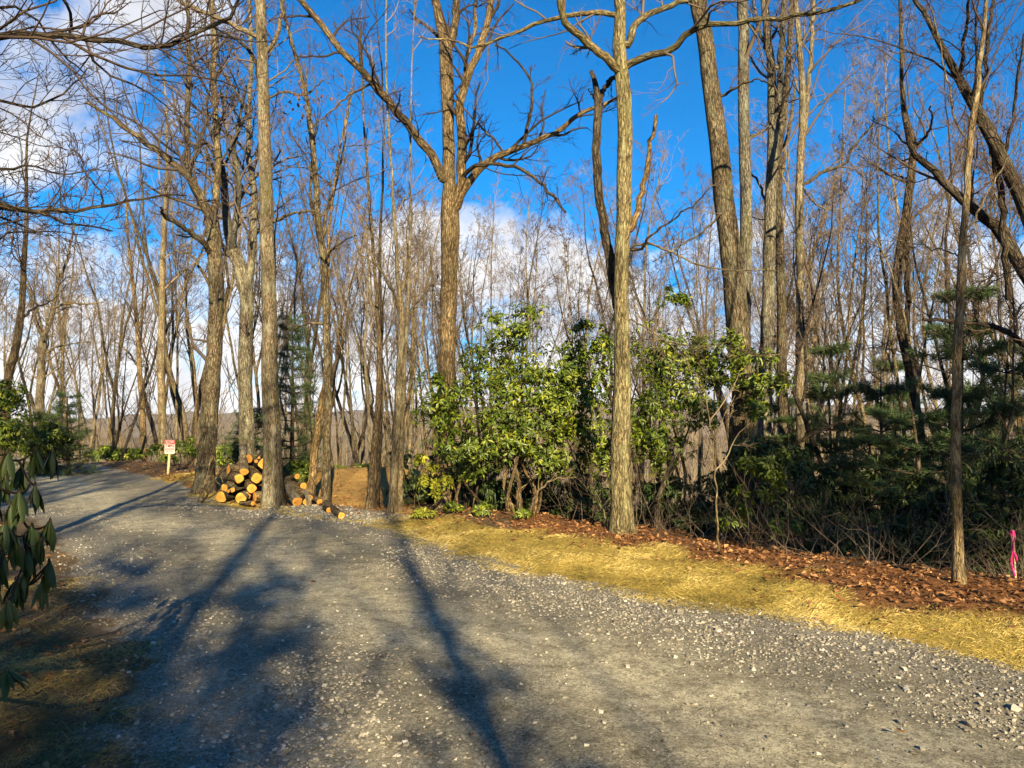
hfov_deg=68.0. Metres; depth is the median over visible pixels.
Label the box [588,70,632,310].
trunk
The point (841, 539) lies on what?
undergrowth
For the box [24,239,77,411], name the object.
bare tree
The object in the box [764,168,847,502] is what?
bare tree
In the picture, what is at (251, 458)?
log
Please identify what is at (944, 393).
white pine
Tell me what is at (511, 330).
bare tree
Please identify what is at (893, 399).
white pine
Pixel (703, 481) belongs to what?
rhododendron
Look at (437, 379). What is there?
mountain laurel
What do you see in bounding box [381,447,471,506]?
rhododendron
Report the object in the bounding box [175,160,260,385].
bare tree
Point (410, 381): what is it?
bare tree
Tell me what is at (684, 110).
sky
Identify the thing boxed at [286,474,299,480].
log
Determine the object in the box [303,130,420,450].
bare tree
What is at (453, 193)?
bare tree
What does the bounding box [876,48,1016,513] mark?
bare tree
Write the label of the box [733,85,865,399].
bare tree
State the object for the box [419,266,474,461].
bare tree
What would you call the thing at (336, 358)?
bare tree
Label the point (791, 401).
white pine
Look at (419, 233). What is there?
bare tree
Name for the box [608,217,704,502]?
bare tree
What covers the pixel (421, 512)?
laurel sapling
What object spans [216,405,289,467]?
hemlock
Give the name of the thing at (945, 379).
bare tree
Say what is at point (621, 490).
bare tree
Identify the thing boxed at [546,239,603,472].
bare tree
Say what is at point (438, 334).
bare tree
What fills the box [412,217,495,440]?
bare tree
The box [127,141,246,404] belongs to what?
bare tree
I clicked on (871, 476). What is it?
rhododendron
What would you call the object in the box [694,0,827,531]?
bare tree
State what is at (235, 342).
bare tree
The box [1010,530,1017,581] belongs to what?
survey stake
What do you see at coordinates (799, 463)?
rhododendron
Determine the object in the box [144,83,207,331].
bare tree
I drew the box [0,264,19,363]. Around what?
bare tree
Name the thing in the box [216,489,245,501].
log
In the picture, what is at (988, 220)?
bare tree
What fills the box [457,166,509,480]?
bare tree
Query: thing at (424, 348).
bare tree
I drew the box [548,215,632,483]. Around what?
bare tree
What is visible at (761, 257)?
bare tree
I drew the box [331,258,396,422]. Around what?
bare tree
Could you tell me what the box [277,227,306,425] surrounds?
bare tree
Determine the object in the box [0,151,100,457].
bare tree
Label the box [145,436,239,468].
mountain laurel
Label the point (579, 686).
gravel road
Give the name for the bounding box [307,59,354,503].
bare tree
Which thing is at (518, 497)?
bare sapling
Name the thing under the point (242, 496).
log
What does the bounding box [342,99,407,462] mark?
bare tree
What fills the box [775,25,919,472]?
bare tree
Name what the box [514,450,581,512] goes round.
rhododendron
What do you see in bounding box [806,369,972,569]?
white pine
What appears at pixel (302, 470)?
mountain laurel
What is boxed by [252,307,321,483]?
hemlock
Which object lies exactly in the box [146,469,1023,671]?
dry grass
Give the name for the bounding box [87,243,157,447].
bare tree
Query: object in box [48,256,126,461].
bare tree
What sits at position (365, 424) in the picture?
bare tree
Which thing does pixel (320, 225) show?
bare tree
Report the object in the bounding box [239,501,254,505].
log
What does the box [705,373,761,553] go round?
sapling
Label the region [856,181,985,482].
bare tree
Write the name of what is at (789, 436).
white pine
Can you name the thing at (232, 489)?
log
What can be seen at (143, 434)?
bare tree
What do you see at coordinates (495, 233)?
bare tree
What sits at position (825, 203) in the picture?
bare tree
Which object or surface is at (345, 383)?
bare tree
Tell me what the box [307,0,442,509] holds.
bare tree
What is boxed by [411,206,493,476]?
bare tree
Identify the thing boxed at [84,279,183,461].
bare tree
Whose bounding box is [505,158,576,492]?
bare tree
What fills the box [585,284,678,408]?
bare tree
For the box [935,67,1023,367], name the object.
bare tree
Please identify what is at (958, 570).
bare tree
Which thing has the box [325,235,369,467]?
bare tree
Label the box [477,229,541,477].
bare tree
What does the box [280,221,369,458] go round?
bare tree
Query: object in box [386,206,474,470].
bare tree
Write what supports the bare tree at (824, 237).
on the ground at (346, 480)
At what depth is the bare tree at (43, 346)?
25.04 m
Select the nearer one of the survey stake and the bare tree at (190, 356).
the survey stake
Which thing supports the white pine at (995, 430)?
on the ground at (346, 480)
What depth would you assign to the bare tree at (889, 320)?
15.47 m
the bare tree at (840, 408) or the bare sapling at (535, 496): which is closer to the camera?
the bare sapling at (535, 496)
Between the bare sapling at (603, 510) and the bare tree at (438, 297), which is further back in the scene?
the bare tree at (438, 297)
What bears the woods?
on the ground at (346, 480)
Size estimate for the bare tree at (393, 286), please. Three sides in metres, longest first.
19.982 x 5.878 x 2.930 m
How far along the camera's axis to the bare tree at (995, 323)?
26.40 m
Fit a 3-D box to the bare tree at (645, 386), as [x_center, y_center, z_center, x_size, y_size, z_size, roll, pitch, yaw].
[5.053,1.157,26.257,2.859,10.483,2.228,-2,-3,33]
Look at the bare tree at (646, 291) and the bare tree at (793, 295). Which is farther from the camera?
the bare tree at (793, 295)
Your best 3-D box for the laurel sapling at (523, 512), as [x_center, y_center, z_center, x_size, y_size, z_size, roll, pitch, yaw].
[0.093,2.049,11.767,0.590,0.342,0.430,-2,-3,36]
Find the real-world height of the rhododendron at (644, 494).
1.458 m
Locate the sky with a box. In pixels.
[0,0,1023,420]
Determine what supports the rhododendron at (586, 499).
on the ground at (346, 480)
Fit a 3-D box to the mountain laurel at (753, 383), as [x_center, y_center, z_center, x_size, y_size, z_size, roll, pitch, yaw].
[3.524,0.825,11.645,1.545,3.386,1.009,-2,-3,30]
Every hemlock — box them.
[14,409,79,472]
[28,388,104,476]
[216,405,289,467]
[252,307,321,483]
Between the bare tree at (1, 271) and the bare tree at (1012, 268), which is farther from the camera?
the bare tree at (1, 271)
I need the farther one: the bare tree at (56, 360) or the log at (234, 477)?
the bare tree at (56, 360)
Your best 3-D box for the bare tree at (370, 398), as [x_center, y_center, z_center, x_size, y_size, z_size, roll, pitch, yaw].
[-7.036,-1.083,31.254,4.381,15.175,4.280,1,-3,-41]
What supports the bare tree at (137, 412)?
on the ground at (346, 480)
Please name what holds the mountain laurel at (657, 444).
on the ground at (346, 480)
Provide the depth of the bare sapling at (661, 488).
11.43 m
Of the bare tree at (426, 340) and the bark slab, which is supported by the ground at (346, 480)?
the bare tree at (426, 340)
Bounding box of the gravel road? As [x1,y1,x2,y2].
[1,456,1023,767]
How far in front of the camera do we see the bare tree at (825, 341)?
17.61 m
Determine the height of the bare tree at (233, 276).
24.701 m
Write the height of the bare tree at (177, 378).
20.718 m
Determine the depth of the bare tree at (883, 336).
20.51 m
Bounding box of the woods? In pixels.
[0,265,1021,559]
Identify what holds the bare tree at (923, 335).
on the ground at (346, 480)
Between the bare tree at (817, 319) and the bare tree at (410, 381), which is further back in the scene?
the bare tree at (817, 319)
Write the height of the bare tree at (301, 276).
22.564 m
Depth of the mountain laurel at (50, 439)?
22.40 m
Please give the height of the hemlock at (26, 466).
2.686 m
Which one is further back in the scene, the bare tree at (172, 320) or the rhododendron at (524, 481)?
the bare tree at (172, 320)
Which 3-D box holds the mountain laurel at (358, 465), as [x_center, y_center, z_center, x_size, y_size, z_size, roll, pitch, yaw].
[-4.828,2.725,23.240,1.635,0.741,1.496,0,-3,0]
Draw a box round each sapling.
[410,493,436,518]
[411,452,454,512]
[441,500,492,516]
[453,451,470,512]
[470,452,486,508]
[495,505,533,518]
[511,465,525,510]
[526,464,575,518]
[593,489,609,526]
[652,442,686,530]
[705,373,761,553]
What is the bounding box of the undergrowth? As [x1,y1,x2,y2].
[528,451,1023,579]
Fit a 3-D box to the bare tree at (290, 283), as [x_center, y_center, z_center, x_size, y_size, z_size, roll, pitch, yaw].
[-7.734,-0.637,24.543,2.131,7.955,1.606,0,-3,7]
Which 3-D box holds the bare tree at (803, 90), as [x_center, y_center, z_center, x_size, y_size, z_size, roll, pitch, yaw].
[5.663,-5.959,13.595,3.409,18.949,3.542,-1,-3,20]
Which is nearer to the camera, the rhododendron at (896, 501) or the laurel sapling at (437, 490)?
the rhododendron at (896, 501)
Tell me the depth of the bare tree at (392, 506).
13.23 m
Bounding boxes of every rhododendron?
[0,446,58,702]
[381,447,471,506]
[455,432,505,495]
[468,476,529,509]
[478,455,543,508]
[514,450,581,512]
[539,463,610,516]
[563,479,610,524]
[631,480,681,526]
[637,474,708,534]
[647,474,731,539]
[678,470,750,536]
[721,434,817,546]
[782,472,857,546]
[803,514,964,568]
[806,461,883,528]
[875,470,947,566]
[909,487,984,570]
[944,435,1023,577]
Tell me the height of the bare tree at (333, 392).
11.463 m
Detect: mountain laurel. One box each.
[0,379,48,458]
[9,415,85,474]
[84,445,152,461]
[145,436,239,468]
[285,459,308,481]
[332,463,369,468]
[409,301,549,509]
[420,352,605,516]
[526,316,642,520]
[630,284,732,528]
[691,327,794,545]
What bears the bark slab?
on the gravel road
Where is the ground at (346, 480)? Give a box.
[0,434,1023,767]
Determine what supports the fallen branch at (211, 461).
on the gravel road
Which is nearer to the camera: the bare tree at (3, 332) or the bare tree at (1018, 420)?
the bare tree at (1018, 420)
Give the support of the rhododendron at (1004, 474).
on the ground at (346, 480)
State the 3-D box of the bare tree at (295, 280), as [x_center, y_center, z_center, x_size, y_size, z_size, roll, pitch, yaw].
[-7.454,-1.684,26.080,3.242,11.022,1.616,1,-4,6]
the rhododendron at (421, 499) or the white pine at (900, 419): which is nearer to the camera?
the white pine at (900, 419)
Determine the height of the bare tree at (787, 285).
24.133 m
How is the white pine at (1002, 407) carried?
on the ground at (346, 480)
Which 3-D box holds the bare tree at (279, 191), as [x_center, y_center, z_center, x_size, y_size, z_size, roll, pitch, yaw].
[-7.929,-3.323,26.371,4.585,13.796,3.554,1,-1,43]
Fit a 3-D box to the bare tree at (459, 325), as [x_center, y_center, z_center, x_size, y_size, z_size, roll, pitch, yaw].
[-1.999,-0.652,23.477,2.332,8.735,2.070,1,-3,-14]
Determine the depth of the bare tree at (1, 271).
42.24 m
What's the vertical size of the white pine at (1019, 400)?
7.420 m
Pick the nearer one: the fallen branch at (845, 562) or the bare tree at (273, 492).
the fallen branch at (845, 562)
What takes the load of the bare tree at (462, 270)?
on the ground at (346, 480)
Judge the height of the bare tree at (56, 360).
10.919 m
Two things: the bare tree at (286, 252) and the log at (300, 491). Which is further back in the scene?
the bare tree at (286, 252)
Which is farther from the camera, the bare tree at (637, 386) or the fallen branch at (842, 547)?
the bare tree at (637, 386)
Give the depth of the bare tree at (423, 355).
39.92 m
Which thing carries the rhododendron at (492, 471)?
on the ground at (346, 480)
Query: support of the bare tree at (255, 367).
on the ground at (346, 480)
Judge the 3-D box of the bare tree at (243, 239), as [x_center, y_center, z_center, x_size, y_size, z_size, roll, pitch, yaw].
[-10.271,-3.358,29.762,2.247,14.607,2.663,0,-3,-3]
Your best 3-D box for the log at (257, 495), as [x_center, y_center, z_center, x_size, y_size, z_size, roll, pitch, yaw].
[-4.769,2.210,15.090,0.717,0.218,0.194,2,-4,-41]
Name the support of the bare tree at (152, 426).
on the ground at (346, 480)
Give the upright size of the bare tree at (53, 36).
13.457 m
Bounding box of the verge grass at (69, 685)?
[0,575,203,767]
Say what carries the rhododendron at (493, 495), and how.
on the ground at (346, 480)
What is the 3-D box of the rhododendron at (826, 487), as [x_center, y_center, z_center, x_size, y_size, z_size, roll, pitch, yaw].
[4.539,2.087,11.463,1.026,1.535,1.289,0,-3,0]
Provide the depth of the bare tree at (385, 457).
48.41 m
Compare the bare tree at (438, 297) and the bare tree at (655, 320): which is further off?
the bare tree at (438, 297)
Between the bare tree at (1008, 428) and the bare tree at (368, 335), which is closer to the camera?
the bare tree at (1008, 428)
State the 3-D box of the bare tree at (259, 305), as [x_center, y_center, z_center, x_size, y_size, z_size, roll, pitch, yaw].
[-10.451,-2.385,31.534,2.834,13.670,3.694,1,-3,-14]
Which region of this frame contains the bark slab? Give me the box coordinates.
[302,489,310,506]
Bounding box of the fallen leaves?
[0,459,1023,767]
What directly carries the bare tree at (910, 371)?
on the ground at (346, 480)
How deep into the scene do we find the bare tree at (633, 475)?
37.92 m
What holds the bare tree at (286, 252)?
on the ground at (346, 480)
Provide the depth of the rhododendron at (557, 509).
15.07 m
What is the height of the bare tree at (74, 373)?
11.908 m
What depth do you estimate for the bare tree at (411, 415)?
31.87 m
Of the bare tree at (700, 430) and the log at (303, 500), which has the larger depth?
the bare tree at (700, 430)
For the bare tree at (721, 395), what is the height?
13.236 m
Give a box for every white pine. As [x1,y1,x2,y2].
[757,394,826,543]
[763,408,838,550]
[772,427,964,562]
[785,329,879,542]
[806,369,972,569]
[817,398,1023,577]
[858,345,938,560]
[895,275,1023,576]
[913,372,1023,533]
[918,341,1023,569]
[964,323,1023,530]
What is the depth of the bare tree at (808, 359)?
27.14 m
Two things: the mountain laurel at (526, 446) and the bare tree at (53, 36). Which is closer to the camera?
the bare tree at (53, 36)
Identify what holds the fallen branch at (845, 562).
on the ground at (346, 480)
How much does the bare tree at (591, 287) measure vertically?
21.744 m
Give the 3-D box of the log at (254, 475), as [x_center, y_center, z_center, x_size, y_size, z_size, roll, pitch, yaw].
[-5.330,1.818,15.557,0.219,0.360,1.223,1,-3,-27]
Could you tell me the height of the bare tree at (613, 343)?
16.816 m
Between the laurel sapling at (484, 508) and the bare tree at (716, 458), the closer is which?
the laurel sapling at (484, 508)
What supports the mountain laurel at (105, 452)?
on the ground at (346, 480)
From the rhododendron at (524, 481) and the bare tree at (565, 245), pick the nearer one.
the rhododendron at (524, 481)
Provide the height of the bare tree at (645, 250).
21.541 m
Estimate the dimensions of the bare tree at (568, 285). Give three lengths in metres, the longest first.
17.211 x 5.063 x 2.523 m
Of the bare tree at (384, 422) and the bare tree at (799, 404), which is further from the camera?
the bare tree at (384, 422)
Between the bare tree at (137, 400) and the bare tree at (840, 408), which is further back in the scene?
the bare tree at (137, 400)
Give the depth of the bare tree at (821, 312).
31.98 m
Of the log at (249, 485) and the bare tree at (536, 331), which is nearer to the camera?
the log at (249, 485)
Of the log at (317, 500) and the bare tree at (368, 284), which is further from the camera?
the bare tree at (368, 284)
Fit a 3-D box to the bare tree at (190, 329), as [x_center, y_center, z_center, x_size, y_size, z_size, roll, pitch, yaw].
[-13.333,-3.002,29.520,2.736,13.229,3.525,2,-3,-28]
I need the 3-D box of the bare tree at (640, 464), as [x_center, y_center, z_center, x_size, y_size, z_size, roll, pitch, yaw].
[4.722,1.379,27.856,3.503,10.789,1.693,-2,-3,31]
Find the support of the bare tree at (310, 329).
on the ground at (346, 480)
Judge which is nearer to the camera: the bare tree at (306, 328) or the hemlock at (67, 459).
the hemlock at (67, 459)
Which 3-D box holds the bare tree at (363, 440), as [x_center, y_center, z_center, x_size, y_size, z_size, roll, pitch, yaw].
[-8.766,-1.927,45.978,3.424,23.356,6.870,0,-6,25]
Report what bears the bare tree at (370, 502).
on the ground at (346, 480)
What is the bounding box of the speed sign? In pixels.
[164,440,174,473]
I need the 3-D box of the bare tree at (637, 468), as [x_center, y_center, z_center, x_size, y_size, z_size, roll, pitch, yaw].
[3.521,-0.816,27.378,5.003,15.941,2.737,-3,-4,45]
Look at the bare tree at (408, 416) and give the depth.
43.55 m
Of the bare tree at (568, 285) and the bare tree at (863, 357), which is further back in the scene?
the bare tree at (568, 285)
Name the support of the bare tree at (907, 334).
on the ground at (346, 480)
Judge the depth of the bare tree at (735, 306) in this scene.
12.41 m
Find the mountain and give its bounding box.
[20,403,1021,437]
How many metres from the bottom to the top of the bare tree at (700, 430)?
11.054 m
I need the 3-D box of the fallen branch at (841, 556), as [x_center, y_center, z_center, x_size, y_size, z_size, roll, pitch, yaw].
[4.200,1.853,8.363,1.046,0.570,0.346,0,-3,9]
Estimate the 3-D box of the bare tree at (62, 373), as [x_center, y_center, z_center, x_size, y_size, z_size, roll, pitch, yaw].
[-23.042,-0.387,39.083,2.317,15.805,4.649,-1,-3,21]
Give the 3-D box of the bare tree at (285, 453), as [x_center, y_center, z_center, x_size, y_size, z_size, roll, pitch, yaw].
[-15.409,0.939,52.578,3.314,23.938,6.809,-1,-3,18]
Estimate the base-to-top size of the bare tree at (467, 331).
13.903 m
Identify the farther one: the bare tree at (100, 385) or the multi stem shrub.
the bare tree at (100, 385)
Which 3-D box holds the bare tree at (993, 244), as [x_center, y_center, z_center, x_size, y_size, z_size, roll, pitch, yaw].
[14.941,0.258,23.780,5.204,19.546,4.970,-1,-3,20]
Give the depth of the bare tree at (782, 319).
15.46 m
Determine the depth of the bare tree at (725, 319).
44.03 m
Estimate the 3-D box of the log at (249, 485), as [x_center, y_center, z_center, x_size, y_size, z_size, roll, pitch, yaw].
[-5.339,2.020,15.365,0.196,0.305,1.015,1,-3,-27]
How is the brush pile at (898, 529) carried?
on the ground at (346, 480)
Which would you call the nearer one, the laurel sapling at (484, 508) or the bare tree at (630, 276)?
the laurel sapling at (484, 508)
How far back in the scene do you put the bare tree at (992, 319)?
13.07 m
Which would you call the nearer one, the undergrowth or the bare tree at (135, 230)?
the undergrowth
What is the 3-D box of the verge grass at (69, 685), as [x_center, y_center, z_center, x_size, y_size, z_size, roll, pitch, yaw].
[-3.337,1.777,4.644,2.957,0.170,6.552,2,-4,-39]
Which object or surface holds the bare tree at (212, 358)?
on the ground at (346, 480)
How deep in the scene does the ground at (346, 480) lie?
6.76 m
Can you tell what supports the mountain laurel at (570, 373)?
on the ground at (346, 480)
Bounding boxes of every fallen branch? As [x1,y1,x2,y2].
[193,442,222,499]
[197,468,221,501]
[200,462,228,502]
[787,419,850,451]
[801,528,881,556]
[821,559,941,571]
[840,528,915,563]
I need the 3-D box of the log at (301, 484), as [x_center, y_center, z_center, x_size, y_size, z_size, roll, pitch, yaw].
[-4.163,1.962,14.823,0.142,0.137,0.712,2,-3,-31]
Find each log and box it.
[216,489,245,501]
[219,471,243,482]
[221,482,259,490]
[226,464,261,474]
[226,486,244,492]
[230,484,238,491]
[235,485,261,502]
[238,441,248,474]
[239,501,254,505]
[242,475,256,492]
[246,454,262,462]
[246,488,261,498]
[247,464,261,483]
[249,458,262,468]
[253,489,288,501]
[284,476,312,499]
[284,478,302,505]
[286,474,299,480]
[295,480,306,488]
[301,496,305,504]
[309,492,322,504]
[312,502,330,512]
[322,500,344,518]
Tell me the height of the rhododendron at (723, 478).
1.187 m
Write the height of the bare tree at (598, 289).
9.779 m
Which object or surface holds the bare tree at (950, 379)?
on the ground at (346, 480)
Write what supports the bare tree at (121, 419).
on the ground at (346, 480)
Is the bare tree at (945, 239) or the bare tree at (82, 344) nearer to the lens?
the bare tree at (945, 239)
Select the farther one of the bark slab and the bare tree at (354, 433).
the bare tree at (354, 433)
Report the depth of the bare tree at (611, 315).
42.57 m
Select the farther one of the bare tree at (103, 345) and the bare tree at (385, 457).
the bare tree at (385, 457)
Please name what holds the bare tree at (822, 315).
on the ground at (346, 480)
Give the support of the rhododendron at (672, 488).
on the ground at (346, 480)
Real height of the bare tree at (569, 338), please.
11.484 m
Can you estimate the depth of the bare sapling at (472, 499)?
13.42 m
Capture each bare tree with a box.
[0,0,282,333]
[0,52,68,462]
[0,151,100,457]
[0,205,29,351]
[0,240,48,379]
[0,250,58,456]
[0,259,20,329]
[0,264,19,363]
[2,226,59,425]
[5,208,116,415]
[15,203,91,462]
[17,215,110,458]
[17,228,93,462]
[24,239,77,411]
[25,233,116,418]
[31,269,121,422]
[43,272,122,462]
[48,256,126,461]
[51,172,159,460]
[58,234,138,463]
[59,0,271,493]
[71,289,147,446]
[77,27,188,463]
[77,159,172,461]
[80,248,117,458]
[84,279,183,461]
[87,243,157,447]
[96,219,160,460]
[105,251,179,460]
[115,182,203,454]
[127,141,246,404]
[131,142,243,437]
[133,139,211,465]
[133,153,242,440]
[135,0,317,453]
[141,50,221,461]
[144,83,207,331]
[153,138,208,463]
[162,34,304,335]
[163,62,239,465]
[164,0,336,508]
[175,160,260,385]
[197,171,307,463]
[212,186,319,375]
[218,187,302,453]
[228,90,352,348]
[230,155,297,337]
[232,118,284,299]
[241,245,297,464]
[243,0,419,502]
[253,239,341,445]
[255,176,342,437]
[257,123,365,463]
[257,165,344,431]
[257,206,334,460]
[259,237,324,464]
[264,0,616,508]
[271,116,391,457]
[276,268,339,455]
[277,209,352,451]
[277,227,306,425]
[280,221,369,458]
[285,236,365,468]
[289,217,364,444]
[293,157,389,467]
[297,0,425,508]
[298,172,396,466]
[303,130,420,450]
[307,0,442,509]
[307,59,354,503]
[313,218,376,463]
[315,186,369,465]
[324,150,396,463]
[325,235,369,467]
[329,0,440,512]
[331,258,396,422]
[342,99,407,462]
[342,246,388,467]
[343,184,430,387]
[343,236,423,405]
[346,190,441,466]
[349,227,407,466]
[350,135,440,466]
[355,272,432,439]
[368,183,477,403]
[372,194,437,468]
[377,210,471,448]
[378,0,464,512]
[382,196,464,439]
[384,182,440,461]
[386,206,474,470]
[393,215,479,390]
[393,272,471,391]
[395,0,862,534]
[402,228,486,484]
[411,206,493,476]
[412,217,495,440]
[412,220,488,471]
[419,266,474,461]
[421,226,479,388]
[423,248,493,486]
[432,224,504,457]
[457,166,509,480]
[459,247,526,464]
[469,144,582,477]
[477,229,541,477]
[488,265,574,501]
[496,266,548,480]
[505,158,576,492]
[506,172,605,508]
[531,215,612,503]
[533,278,603,504]
[539,241,611,483]
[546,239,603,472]
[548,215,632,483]
[551,138,663,498]
[554,185,639,479]
[561,164,685,482]
[565,247,641,460]
[571,148,713,498]
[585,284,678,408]
[596,222,645,407]
[600,272,679,499]
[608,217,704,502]
[613,239,694,482]
[629,130,688,505]
[629,228,689,482]
[629,272,700,481]
[630,0,781,546]
[630,268,699,491]
[640,244,729,515]
[641,162,728,440]
[661,162,733,494]
[665,158,722,495]
[672,239,760,501]
[692,271,812,390]
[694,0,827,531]
[710,49,818,464]
[717,256,794,455]
[718,204,850,434]
[719,140,825,524]
[723,101,872,490]
[727,0,1023,584]
[729,0,798,338]
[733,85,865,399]
[751,0,914,550]
[751,183,843,418]
[752,114,904,487]
[752,138,872,494]
[752,175,873,460]
[755,0,904,548]
[758,147,868,441]
[758,178,859,440]
[763,148,934,537]
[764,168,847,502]
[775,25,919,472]
[775,76,918,483]
[776,240,860,491]
[786,198,892,448]
[790,195,871,461]
[791,39,974,504]
[791,239,884,530]
[804,217,921,434]
[807,0,1023,299]
[811,146,964,500]
[822,168,954,457]
[827,238,933,483]
[832,121,980,499]
[839,0,985,493]
[841,79,1020,427]
[847,0,982,459]
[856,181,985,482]
[858,14,1023,346]
[860,129,1023,552]
[872,61,1023,537]
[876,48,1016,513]
[887,68,1023,435]
[887,214,1023,492]
[907,123,1023,565]
[933,147,1023,436]
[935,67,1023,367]
[947,151,1023,570]
[979,180,1023,336]
[985,302,1023,399]
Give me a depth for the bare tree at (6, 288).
36.22 m
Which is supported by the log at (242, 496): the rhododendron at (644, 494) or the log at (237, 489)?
the log at (237, 489)
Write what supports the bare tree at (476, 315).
on the ground at (346, 480)
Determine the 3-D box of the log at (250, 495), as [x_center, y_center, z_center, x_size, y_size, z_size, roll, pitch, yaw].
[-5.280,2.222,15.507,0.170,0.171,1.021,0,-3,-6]
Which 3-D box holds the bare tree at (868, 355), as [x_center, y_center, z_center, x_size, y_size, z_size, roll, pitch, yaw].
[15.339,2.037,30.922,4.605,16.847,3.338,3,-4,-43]
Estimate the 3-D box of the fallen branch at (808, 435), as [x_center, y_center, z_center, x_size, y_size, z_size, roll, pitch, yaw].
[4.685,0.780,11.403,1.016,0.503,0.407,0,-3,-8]
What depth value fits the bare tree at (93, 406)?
48.09 m
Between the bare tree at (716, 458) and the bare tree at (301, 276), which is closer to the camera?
the bare tree at (716, 458)
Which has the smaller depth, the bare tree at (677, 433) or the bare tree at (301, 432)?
the bare tree at (677, 433)
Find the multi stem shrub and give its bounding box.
[714,443,804,547]
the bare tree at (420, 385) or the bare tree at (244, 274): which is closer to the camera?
the bare tree at (244, 274)
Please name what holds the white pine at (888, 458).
on the ground at (346, 480)
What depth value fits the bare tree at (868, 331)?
29.48 m
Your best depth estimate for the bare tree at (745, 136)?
14.35 m
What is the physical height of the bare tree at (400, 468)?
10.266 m
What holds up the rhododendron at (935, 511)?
on the ground at (346, 480)
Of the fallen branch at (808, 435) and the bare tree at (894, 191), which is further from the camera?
the bare tree at (894, 191)
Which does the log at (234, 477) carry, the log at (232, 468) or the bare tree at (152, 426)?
the log at (232, 468)
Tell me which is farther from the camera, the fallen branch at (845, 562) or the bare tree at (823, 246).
the bare tree at (823, 246)
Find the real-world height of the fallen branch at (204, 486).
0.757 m
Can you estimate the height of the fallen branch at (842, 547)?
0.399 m
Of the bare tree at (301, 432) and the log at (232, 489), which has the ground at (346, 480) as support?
the bare tree at (301, 432)
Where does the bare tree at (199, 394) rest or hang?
on the ground at (346, 480)
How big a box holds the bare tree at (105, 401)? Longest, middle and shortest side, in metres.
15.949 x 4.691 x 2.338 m
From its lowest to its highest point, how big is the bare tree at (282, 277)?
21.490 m
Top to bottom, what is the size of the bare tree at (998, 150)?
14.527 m
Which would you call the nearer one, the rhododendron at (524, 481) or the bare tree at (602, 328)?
the rhododendron at (524, 481)
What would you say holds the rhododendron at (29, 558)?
on the ground at (346, 480)
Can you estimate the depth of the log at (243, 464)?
15.42 m
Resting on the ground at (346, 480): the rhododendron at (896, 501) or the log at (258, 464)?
the rhododendron at (896, 501)
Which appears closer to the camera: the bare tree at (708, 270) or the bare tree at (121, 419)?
the bare tree at (708, 270)
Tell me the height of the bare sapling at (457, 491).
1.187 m
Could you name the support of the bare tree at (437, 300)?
on the ground at (346, 480)
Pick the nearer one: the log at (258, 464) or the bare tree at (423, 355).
the log at (258, 464)
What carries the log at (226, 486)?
on the log at (223, 496)
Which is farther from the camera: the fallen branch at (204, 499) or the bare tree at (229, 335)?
the bare tree at (229, 335)
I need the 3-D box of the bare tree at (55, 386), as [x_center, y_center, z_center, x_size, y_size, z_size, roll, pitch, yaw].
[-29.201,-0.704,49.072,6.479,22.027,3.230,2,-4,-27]
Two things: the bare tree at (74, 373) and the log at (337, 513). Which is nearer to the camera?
the log at (337, 513)
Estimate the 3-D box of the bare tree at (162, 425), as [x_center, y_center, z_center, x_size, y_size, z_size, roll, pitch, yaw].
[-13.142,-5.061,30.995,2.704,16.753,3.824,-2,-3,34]
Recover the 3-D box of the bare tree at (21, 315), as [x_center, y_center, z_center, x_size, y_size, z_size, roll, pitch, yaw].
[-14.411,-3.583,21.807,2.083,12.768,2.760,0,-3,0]
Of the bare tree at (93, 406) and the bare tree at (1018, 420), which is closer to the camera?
the bare tree at (1018, 420)
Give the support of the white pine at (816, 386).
on the ground at (346, 480)
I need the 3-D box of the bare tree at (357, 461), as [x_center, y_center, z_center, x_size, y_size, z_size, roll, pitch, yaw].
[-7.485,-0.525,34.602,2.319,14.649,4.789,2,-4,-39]
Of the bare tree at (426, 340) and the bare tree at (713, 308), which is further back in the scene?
the bare tree at (426, 340)
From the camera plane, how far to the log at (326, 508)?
13.21 m
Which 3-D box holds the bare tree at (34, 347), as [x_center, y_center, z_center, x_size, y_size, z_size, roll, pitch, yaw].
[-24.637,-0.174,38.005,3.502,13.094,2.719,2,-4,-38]
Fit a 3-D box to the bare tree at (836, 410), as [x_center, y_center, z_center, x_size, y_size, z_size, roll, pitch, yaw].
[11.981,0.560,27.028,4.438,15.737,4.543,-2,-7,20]
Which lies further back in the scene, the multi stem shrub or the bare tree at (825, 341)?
the bare tree at (825, 341)
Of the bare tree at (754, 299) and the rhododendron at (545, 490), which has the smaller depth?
the rhododendron at (545, 490)
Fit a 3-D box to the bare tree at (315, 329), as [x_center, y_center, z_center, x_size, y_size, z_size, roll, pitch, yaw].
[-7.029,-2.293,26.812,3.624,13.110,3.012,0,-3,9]
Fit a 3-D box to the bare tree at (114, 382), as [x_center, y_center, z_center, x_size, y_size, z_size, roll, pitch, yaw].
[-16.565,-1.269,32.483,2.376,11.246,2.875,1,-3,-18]
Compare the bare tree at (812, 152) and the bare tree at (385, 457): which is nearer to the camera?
the bare tree at (812, 152)
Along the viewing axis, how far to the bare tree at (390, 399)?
58.20 m
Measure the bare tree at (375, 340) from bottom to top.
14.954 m

